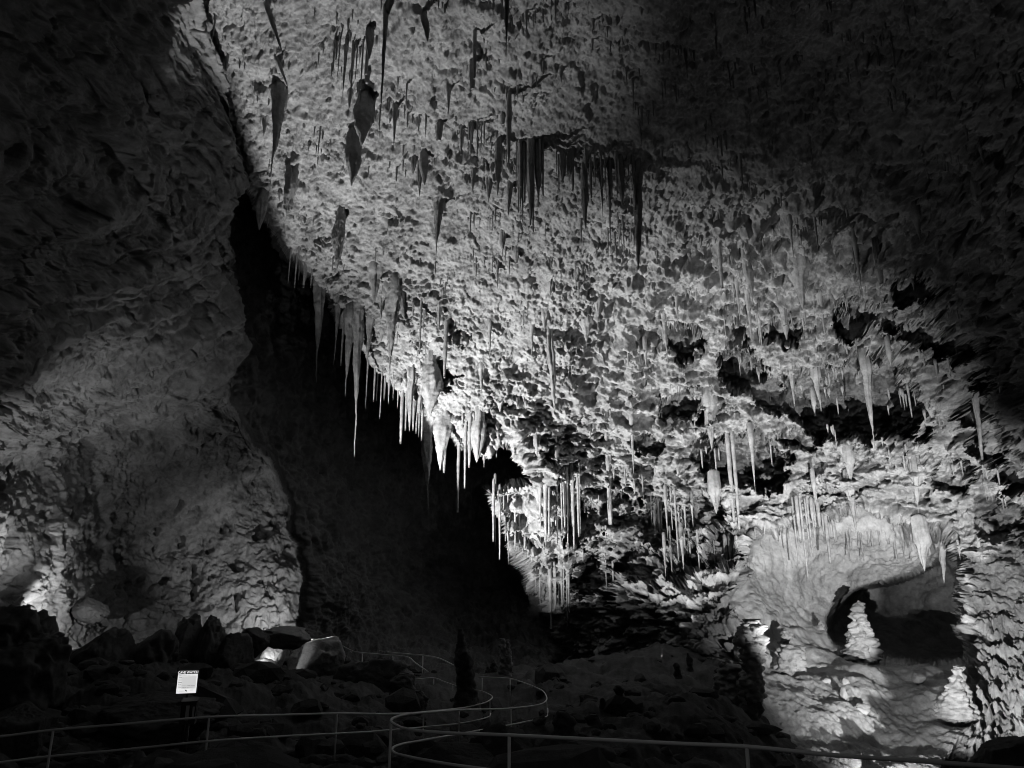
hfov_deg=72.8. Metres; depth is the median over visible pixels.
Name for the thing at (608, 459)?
stalactite
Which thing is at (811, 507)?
soda straw
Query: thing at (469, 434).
stalactite
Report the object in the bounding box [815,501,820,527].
soda straw
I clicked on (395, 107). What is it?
stalactite
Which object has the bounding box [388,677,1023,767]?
handrail
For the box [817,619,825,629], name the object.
stalagmite
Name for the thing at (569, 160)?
stalactite
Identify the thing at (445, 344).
stalactite
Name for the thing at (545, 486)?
soda straw
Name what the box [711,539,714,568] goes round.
soda straw
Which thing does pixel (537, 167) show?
stalactite
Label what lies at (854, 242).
stalactite
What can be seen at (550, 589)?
soda straw
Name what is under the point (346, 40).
soda straw
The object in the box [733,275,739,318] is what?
stalactite
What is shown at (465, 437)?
stalactite
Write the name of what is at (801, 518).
soda straw
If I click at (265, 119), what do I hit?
stalactite
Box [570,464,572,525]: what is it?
soda straw
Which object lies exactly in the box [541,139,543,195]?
soda straw
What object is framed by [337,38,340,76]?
soda straw
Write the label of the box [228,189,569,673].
passage wall
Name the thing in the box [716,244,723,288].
stalactite
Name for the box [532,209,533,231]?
soda straw
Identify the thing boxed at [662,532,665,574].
soda straw
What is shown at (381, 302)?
stalactite
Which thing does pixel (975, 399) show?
stalactite
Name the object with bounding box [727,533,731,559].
soda straw
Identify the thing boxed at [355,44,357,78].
soda straw
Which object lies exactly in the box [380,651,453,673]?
handrail
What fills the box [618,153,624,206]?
stalactite
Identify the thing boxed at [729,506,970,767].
alcove wall
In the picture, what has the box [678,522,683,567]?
soda straw
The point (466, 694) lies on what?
stalagmite
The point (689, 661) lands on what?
stalagmite
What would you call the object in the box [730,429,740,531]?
stalactite
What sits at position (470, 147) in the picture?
stalactite
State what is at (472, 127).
soda straw
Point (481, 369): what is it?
stalactite
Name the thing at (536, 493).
stalactite
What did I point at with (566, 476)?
soda straw
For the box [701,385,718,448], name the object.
stalactite
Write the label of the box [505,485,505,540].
soda straw
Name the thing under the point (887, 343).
stalactite
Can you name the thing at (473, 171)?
stalactite
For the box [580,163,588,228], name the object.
stalactite
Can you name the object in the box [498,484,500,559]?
soda straw
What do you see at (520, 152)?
soda straw
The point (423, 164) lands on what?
stalactite
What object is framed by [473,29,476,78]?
stalactite
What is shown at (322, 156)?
stalactite
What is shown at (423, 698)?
boulder
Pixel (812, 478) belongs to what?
stalactite
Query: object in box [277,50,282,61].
stalactite
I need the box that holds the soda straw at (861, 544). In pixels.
[859,532,863,560]
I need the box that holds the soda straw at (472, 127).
[471,121,473,143]
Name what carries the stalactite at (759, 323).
hanging from the cave ceiling
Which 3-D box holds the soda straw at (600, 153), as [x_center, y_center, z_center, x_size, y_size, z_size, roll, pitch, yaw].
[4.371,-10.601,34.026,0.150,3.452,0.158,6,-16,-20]
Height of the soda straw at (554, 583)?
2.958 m
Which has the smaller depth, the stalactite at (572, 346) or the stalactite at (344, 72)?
the stalactite at (344, 72)
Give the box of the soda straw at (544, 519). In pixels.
[543,495,544,542]
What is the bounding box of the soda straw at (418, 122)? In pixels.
[418,114,419,131]
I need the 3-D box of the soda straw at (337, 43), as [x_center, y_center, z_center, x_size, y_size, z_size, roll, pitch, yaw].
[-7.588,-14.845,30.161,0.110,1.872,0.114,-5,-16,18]
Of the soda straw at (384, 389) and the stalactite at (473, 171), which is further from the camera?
the soda straw at (384, 389)
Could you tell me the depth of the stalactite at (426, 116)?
32.73 m
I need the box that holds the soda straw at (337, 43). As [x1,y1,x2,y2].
[335,40,338,60]
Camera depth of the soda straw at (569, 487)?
43.75 m
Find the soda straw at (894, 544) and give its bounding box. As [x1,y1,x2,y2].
[892,528,896,560]
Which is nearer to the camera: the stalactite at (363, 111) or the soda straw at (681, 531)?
the stalactite at (363, 111)
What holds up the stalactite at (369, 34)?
hanging from the cave ceiling
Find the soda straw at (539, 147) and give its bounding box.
[538,138,540,186]
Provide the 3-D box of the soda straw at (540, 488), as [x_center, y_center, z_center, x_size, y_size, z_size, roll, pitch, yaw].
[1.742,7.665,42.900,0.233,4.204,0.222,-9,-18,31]
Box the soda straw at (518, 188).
[517,150,518,212]
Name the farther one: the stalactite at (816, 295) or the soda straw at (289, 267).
the soda straw at (289, 267)
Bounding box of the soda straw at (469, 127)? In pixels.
[468,121,470,140]
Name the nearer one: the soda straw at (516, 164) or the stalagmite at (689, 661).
the stalagmite at (689, 661)
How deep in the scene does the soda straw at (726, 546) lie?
43.16 m
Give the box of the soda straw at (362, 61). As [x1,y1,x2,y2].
[360,39,363,89]
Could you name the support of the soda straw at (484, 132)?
hanging from the cave ceiling
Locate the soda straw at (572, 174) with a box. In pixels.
[571,153,573,190]
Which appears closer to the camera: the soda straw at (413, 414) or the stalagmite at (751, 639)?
the stalagmite at (751, 639)
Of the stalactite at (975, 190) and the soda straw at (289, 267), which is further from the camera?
the soda straw at (289, 267)
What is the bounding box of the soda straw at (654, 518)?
[652,502,656,542]
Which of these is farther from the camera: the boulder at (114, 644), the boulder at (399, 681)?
the boulder at (399, 681)
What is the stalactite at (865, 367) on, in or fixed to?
hanging from the cave ceiling
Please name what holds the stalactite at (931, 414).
hanging from the cave ceiling
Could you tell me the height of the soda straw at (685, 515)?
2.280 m
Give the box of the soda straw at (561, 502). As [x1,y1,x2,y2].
[560,469,562,535]
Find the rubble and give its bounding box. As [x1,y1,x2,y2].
[0,648,804,767]
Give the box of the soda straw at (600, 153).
[599,150,602,197]
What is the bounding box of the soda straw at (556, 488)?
[555,486,557,549]
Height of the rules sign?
2.062 m
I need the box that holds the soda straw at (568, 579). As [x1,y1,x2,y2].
[567,574,569,611]
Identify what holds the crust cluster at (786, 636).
attached to the alcove wall at (909, 605)
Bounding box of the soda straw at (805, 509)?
[803,498,809,546]
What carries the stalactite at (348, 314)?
hanging from the cave ceiling
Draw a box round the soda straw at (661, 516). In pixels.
[659,500,662,531]
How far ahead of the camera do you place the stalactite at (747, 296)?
39.56 m
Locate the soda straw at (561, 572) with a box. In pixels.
[560,568,562,609]
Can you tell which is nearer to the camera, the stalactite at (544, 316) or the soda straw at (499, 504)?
the stalactite at (544, 316)
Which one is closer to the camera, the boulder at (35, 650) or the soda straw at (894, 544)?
the boulder at (35, 650)
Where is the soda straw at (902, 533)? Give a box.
[899,525,904,556]
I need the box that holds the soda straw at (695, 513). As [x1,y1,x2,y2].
[694,506,697,517]
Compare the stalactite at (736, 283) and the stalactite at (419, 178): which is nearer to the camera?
the stalactite at (419, 178)
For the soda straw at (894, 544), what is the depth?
42.10 m
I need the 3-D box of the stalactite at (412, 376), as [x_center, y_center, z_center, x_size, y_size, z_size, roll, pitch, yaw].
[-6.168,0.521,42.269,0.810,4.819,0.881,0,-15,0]
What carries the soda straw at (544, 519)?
hanging from the cave ceiling
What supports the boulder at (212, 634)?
on the cave floor
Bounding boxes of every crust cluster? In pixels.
[712,662,742,705]
[770,644,806,670]
[776,630,793,645]
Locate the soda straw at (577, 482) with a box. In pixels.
[576,476,579,536]
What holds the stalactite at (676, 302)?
hanging from the cave ceiling
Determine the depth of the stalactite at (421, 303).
40.05 m
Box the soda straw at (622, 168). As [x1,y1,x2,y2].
[620,154,623,194]
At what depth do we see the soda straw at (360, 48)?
30.12 m
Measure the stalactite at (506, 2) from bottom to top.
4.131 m
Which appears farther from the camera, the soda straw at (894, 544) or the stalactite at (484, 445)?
the stalactite at (484, 445)
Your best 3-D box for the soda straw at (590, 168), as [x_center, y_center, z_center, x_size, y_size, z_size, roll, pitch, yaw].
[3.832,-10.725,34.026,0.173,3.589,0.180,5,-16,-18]
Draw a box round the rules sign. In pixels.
[175,669,199,751]
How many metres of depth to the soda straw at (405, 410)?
43.21 m
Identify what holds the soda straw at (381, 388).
hanging from the cave ceiling
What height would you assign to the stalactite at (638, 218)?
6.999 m
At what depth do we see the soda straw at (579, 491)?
43.38 m
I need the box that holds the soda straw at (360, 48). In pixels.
[359,46,361,63]
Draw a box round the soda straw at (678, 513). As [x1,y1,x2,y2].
[677,498,679,522]
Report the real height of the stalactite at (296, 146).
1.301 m
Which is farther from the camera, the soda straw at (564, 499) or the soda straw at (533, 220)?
the soda straw at (564, 499)
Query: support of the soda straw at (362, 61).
hanging from the cave ceiling
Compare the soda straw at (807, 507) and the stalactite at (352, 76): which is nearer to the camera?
the stalactite at (352, 76)
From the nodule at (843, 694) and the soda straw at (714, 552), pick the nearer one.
the nodule at (843, 694)
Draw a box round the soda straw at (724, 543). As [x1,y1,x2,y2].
[722,534,726,559]
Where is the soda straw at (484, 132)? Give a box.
[483,120,484,144]
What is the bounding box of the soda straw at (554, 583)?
[553,562,555,609]
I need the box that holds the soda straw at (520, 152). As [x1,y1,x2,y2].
[519,139,521,186]
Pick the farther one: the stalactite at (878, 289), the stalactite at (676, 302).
the stalactite at (676, 302)
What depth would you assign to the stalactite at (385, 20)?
27.05 m
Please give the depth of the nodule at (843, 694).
31.50 m
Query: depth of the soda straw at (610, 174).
34.35 m
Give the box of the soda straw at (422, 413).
[421,406,423,440]
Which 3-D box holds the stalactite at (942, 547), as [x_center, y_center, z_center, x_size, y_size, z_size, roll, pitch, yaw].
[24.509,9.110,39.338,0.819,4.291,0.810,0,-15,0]
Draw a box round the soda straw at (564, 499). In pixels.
[562,467,565,526]
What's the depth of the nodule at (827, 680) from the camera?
33.46 m
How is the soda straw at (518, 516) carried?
hanging from the cave ceiling
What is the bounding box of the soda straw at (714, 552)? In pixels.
[713,540,715,563]
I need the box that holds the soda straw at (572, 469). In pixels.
[571,463,574,548]
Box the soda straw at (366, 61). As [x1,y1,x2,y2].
[365,48,368,74]
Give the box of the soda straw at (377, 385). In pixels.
[376,372,378,400]
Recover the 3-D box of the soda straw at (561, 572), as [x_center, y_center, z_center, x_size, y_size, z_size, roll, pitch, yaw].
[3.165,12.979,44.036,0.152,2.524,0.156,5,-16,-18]
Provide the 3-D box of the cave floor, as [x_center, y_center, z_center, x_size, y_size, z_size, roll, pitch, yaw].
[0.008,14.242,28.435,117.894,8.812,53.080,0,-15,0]
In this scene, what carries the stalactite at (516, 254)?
hanging from the cave ceiling
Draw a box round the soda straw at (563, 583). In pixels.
[563,567,563,599]
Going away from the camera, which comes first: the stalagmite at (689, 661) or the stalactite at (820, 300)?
the stalagmite at (689, 661)
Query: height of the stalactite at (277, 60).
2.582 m
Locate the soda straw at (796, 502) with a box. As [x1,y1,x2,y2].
[794,495,801,542]
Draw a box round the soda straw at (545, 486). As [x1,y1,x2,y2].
[542,472,547,539]
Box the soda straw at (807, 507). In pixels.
[805,496,813,556]
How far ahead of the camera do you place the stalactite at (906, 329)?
37.65 m
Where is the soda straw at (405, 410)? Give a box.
[405,395,406,430]
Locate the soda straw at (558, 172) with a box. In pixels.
[557,154,559,190]
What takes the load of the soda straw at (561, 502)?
hanging from the cave ceiling
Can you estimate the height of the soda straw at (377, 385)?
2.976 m
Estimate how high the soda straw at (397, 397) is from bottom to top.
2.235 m
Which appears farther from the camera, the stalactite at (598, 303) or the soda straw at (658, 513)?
the soda straw at (658, 513)
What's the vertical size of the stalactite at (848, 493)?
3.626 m
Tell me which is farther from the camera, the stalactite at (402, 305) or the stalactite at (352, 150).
the stalactite at (402, 305)
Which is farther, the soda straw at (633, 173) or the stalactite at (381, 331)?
the stalactite at (381, 331)
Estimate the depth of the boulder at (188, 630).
26.08 m
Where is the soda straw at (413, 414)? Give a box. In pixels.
[412,400,414,430]
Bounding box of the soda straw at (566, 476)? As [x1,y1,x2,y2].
[565,467,567,541]
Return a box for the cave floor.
[17,642,817,767]
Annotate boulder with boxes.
[0,604,71,711]
[0,701,52,759]
[69,597,110,624]
[69,627,136,665]
[132,629,178,664]
[175,613,201,661]
[191,615,226,665]
[212,632,254,668]
[242,627,270,657]
[260,647,286,667]
[264,626,311,649]
[286,636,345,676]
[332,659,414,692]
[389,673,415,694]
[415,690,428,710]
[539,739,616,761]
[965,736,1023,767]
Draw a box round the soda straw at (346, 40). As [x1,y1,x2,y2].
[343,38,347,81]
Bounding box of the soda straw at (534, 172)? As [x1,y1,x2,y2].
[533,139,534,208]
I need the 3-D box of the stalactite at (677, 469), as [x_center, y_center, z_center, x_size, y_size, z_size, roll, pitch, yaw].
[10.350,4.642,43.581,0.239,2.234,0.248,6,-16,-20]
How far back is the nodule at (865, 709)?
30.26 m
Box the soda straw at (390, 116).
[388,111,392,122]
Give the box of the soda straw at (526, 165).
[526,144,526,186]
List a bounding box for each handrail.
[0,689,492,767]
[342,645,427,671]
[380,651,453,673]
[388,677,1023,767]
[415,678,455,689]
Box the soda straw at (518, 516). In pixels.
[517,496,519,547]
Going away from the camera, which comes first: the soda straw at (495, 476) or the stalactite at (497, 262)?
the stalactite at (497, 262)
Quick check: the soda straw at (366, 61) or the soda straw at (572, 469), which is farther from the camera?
the soda straw at (572, 469)
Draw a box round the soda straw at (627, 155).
[626,152,629,193]
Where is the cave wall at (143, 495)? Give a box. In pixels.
[0,0,302,647]
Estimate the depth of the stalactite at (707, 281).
39.37 m
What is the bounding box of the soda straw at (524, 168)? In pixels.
[522,141,525,203]
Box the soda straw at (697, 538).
[696,529,699,569]
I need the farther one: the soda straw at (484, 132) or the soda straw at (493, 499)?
the soda straw at (493, 499)
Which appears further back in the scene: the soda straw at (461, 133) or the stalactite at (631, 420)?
the stalactite at (631, 420)
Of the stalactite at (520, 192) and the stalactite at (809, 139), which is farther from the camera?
the stalactite at (520, 192)
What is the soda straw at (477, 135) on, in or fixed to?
hanging from the cave ceiling
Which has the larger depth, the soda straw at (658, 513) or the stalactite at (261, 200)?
the soda straw at (658, 513)
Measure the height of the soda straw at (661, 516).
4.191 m
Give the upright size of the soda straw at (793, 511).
3.795 m
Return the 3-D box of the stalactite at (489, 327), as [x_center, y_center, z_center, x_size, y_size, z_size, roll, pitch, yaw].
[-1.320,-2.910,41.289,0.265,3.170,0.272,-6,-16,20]
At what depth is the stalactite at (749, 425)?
41.74 m
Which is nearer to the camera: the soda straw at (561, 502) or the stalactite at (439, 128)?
the stalactite at (439, 128)
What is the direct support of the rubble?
on the cave floor
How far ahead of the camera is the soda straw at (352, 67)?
30.02 m
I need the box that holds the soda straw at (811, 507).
[809,497,815,542]
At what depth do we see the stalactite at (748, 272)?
37.40 m
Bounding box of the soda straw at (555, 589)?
[554,568,555,608]
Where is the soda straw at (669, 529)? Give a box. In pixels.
[668,526,671,571]
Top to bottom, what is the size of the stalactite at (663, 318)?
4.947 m
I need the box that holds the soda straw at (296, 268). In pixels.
[294,252,297,287]
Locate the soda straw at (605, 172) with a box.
[604,152,606,199]
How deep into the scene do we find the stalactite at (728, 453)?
41.96 m
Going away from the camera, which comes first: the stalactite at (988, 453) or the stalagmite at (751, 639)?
the stalagmite at (751, 639)
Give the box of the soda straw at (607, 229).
[606,227,608,254]
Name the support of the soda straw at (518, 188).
hanging from the cave ceiling
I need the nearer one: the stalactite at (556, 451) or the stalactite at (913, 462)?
the stalactite at (913, 462)
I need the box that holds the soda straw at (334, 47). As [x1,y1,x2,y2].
[332,39,336,72]
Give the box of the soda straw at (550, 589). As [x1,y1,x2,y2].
[548,561,552,628]
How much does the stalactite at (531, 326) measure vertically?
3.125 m
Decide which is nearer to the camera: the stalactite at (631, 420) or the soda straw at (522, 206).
the soda straw at (522, 206)
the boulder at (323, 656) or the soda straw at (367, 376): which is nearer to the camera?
the boulder at (323, 656)
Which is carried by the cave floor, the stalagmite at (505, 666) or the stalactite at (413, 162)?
the stalagmite at (505, 666)
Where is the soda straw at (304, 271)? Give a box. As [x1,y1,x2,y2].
[303,262,306,287]
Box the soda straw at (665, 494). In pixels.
[663,484,667,535]
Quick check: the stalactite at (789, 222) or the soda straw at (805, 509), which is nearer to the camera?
the stalactite at (789, 222)
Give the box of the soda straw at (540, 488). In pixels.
[538,474,541,537]
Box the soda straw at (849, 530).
[848,528,851,546]
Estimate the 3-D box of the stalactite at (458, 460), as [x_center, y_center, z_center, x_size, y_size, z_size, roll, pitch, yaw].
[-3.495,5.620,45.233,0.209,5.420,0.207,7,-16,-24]
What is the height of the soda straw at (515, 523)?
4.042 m
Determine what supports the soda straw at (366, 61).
hanging from the cave ceiling
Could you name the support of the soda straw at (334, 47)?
hanging from the cave ceiling
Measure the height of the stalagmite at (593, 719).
0.296 m
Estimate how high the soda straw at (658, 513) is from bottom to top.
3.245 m
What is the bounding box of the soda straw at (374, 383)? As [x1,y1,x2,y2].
[373,364,375,401]
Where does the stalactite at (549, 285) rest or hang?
hanging from the cave ceiling
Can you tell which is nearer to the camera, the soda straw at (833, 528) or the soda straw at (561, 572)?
the soda straw at (833, 528)
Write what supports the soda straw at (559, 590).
hanging from the cave ceiling
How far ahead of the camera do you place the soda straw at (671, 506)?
42.99 m
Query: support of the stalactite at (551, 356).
hanging from the cave ceiling
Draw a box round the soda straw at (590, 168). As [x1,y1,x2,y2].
[589,153,591,197]
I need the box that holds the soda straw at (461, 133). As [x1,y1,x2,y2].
[460,124,462,154]
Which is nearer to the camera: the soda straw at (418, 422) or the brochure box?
the brochure box
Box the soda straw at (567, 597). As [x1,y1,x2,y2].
[566,564,567,625]
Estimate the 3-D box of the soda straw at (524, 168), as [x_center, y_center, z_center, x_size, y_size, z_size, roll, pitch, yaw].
[0.596,-10.745,34.026,0.208,4.188,0.192,-6,-16,20]
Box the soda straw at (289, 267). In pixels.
[288,247,290,281]
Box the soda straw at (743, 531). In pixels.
[740,528,746,565]
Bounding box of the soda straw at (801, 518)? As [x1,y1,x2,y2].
[798,498,808,577]
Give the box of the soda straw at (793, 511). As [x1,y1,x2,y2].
[791,496,799,563]
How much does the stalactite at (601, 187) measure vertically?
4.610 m
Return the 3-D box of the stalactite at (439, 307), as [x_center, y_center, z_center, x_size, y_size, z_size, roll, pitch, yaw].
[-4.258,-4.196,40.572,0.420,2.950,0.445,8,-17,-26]
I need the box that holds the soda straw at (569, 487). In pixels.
[566,464,570,518]
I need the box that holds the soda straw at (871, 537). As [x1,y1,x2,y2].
[870,529,873,546]
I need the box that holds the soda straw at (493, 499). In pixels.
[492,478,494,541]
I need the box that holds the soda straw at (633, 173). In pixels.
[631,153,635,210]
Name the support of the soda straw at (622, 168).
hanging from the cave ceiling
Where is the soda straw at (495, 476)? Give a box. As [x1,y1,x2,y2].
[494,473,496,533]
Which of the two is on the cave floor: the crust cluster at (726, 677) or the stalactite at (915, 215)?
the crust cluster at (726, 677)
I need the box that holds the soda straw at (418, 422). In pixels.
[418,414,419,433]
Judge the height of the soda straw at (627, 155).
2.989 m
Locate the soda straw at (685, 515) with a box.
[683,497,685,529]
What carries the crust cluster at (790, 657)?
on the alcove wall at (909, 605)
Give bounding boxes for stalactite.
[212,14,216,39]
[255,187,268,229]
[260,114,269,134]
[263,0,282,53]
[268,80,291,170]
[274,53,287,86]
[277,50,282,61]
[283,160,298,216]
[293,144,299,150]
[313,276,326,372]
[320,153,324,162]
[332,205,345,271]
[334,294,340,357]
[340,310,343,365]
[342,44,348,97]
[343,297,353,392]
[344,126,361,185]
[347,88,353,106]
[350,51,355,99]
[351,298,364,456]
[353,89,373,145]
[364,69,370,83]
[365,25,373,59]
[365,312,374,361]
[367,260,382,303]
[379,6,388,133]
[379,295,384,319]
[379,326,384,340]
[382,272,404,381]
[392,101,398,144]
[399,292,404,318]
[406,364,417,430]
[411,155,416,173]
[416,160,421,196]
[416,394,422,413]
[417,416,433,508]
[419,149,428,184]
[419,296,422,353]
[421,10,429,41]
[421,350,443,418]
[425,113,427,138]
[432,195,446,260]
[433,386,453,469]
[435,119,443,141]
[436,301,442,333]
[443,314,448,377]
[443,450,445,472]
[446,84,451,112]
[457,441,459,512]
[464,416,467,487]
[468,410,471,467]
[469,59,476,90]
[469,168,476,192]
[470,134,471,158]
[471,406,486,461]
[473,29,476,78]
[478,361,485,393]
[483,423,487,462]
[484,175,492,202]
[488,318,491,359]
[494,135,502,195]
[495,259,499,287]
[495,399,504,411]
[498,229,506,255]
[500,112,504,124]
[504,0,508,54]
[506,89,511,169]
[506,180,514,214]
[513,246,518,263]
[517,142,522,207]
[527,137,533,220]
[529,324,534,352]
[533,433,540,455]
[533,477,538,504]
[535,142,539,200]
[541,308,548,330]
[545,278,553,295]
[546,326,555,409]
[554,445,559,467]
[558,66,563,81]
[559,148,565,183]
[566,151,571,174]
[568,338,573,352]
[579,144,593,168]
[579,218,582,239]
[579,312,594,347]
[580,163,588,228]
[594,295,602,317]
[598,161,602,213]
[604,432,612,524]
[606,162,610,257]
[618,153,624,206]
[629,414,633,472]
[633,158,642,269]
[642,336,647,364]
[660,310,668,368]
[674,295,677,321]
[675,386,680,392]
[676,449,678,475]
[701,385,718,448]
[706,277,708,293]
[707,469,721,513]
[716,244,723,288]
[724,428,734,522]
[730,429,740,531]
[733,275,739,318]
[737,152,743,193]
[740,248,753,300]
[743,287,751,340]
[746,422,755,493]
[756,303,761,345]
[776,287,787,325]
[777,60,781,89]
[780,317,788,338]
[785,348,794,406]
[786,214,793,256]
[787,239,810,308]
[807,135,813,170]
[809,367,821,400]
[809,468,816,510]
[810,386,816,412]
[815,284,819,304]
[818,286,826,347]
[840,438,855,479]
[842,468,855,529]
[850,226,862,297]
[857,347,874,446]
[871,235,883,284]
[876,282,880,303]
[884,336,891,365]
[895,320,908,339]
[908,455,922,510]
[909,198,920,243]
[910,514,932,570]
[924,403,934,418]
[934,526,946,580]
[969,175,982,206]
[969,380,986,498]
[982,430,997,504]
[996,347,1006,419]
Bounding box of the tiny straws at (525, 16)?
[225,0,1021,605]
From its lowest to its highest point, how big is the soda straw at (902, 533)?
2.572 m
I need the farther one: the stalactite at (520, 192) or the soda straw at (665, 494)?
the soda straw at (665, 494)
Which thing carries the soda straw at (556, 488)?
hanging from the cave ceiling
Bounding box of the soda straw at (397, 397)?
[397,389,398,408]
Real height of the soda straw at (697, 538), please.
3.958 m
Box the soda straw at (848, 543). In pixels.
[846,529,850,560]
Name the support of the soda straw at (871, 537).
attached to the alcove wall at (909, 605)
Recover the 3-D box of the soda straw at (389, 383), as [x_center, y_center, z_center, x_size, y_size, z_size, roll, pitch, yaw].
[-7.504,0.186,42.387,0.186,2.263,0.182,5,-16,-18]
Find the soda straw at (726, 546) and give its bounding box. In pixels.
[725,536,727,559]
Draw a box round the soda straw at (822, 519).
[820,505,824,533]
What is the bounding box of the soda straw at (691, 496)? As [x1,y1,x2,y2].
[689,491,692,521]
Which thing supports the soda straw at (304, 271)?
hanging from the cave ceiling
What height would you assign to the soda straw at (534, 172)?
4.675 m
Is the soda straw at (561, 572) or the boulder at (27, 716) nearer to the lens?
the boulder at (27, 716)
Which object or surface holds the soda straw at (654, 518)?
hanging from the cave ceiling
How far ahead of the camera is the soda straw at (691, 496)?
42.76 m
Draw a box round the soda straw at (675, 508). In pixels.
[673,488,678,560]
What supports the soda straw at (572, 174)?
hanging from the cave ceiling
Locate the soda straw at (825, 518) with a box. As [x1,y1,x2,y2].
[823,514,831,562]
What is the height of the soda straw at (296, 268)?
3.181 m
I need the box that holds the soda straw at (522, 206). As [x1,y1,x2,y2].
[522,182,522,231]
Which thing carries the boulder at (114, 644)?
on the cave floor
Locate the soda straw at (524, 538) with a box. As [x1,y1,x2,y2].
[523,513,526,548]
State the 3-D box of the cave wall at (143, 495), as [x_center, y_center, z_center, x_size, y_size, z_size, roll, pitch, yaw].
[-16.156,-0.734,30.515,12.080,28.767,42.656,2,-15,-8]
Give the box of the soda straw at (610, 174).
[608,157,612,199]
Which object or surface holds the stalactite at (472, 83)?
hanging from the cave ceiling
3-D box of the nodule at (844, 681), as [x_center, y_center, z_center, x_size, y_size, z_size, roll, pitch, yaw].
[15.861,14.212,33.047,0.382,0.437,0.418,0,-15,0]
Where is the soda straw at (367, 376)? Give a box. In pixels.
[365,356,368,407]
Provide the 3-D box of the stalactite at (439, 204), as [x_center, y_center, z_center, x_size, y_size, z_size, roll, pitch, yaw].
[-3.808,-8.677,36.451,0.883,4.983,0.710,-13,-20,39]
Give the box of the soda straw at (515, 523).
[514,485,515,548]
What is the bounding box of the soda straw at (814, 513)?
[813,498,815,527]
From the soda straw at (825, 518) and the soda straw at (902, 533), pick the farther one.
the soda straw at (902, 533)
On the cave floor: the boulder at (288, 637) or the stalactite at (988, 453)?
the boulder at (288, 637)
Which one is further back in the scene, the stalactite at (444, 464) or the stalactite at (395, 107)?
the stalactite at (444, 464)
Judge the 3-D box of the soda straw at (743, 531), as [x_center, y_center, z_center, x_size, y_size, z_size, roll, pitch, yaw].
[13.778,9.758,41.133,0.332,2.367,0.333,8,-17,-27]
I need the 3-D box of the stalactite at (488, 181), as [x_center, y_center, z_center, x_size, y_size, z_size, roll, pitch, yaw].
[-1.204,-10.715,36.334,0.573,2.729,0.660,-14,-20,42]
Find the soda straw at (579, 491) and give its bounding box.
[578,462,580,532]
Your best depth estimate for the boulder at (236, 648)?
26.77 m
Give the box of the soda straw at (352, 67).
[350,49,353,83]
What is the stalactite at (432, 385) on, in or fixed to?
hanging from the cave ceiling
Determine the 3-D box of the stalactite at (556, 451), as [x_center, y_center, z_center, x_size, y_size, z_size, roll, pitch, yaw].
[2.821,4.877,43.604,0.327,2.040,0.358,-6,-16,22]
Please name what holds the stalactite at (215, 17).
hanging from the cave ceiling
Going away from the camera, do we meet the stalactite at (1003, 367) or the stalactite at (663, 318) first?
the stalactite at (1003, 367)
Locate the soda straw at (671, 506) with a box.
[669,487,672,529]
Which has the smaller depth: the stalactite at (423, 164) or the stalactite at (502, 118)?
the stalactite at (502, 118)
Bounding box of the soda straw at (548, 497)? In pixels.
[547,486,549,537]
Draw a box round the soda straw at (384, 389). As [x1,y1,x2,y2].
[383,376,385,400]
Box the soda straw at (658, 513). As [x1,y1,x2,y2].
[656,499,660,537]
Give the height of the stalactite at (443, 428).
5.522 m
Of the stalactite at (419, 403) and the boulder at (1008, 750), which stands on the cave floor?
the boulder at (1008, 750)
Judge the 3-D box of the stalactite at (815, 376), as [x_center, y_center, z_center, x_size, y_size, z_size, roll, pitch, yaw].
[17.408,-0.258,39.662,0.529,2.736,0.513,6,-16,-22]
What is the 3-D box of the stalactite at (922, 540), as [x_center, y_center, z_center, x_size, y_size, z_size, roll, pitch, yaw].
[21.791,8.445,36.916,0.941,2.962,0.856,0,-15,0]
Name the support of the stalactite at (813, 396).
hanging from the cave ceiling
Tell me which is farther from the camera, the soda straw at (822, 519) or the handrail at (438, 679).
the soda straw at (822, 519)
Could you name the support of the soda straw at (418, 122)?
hanging from the cave ceiling
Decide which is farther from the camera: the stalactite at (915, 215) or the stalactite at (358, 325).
the stalactite at (358, 325)
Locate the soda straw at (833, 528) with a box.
[831,519,835,542]
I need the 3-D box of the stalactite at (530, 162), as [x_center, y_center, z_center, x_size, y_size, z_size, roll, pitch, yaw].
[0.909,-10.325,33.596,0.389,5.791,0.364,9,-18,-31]
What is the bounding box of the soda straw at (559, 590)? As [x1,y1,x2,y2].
[558,571,560,605]
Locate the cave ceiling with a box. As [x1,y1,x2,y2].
[202,0,1023,767]
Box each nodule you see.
[821,678,831,683]
[840,678,849,684]
[840,686,847,699]
[854,703,870,714]
[911,673,925,684]
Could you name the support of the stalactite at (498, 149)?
hanging from the cave ceiling
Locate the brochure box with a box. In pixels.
[179,697,199,752]
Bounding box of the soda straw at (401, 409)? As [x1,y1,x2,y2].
[400,390,403,443]
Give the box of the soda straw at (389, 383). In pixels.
[388,379,390,401]
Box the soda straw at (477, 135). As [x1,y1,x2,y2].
[477,119,478,156]
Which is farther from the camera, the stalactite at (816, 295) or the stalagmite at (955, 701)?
the stalactite at (816, 295)
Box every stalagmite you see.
[452,628,479,710]
[488,660,497,672]
[498,638,512,676]
[551,710,577,736]
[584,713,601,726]
[599,698,605,709]
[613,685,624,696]
[673,663,682,678]
[686,653,693,671]
[732,619,769,722]
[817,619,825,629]
[839,600,883,665]
[933,665,982,720]
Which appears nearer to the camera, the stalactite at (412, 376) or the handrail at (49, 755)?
the handrail at (49, 755)
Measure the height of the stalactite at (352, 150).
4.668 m
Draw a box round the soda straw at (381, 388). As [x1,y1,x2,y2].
[379,365,382,418]
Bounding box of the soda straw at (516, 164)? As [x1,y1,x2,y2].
[515,146,517,183]
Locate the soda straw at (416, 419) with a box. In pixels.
[416,408,417,432]

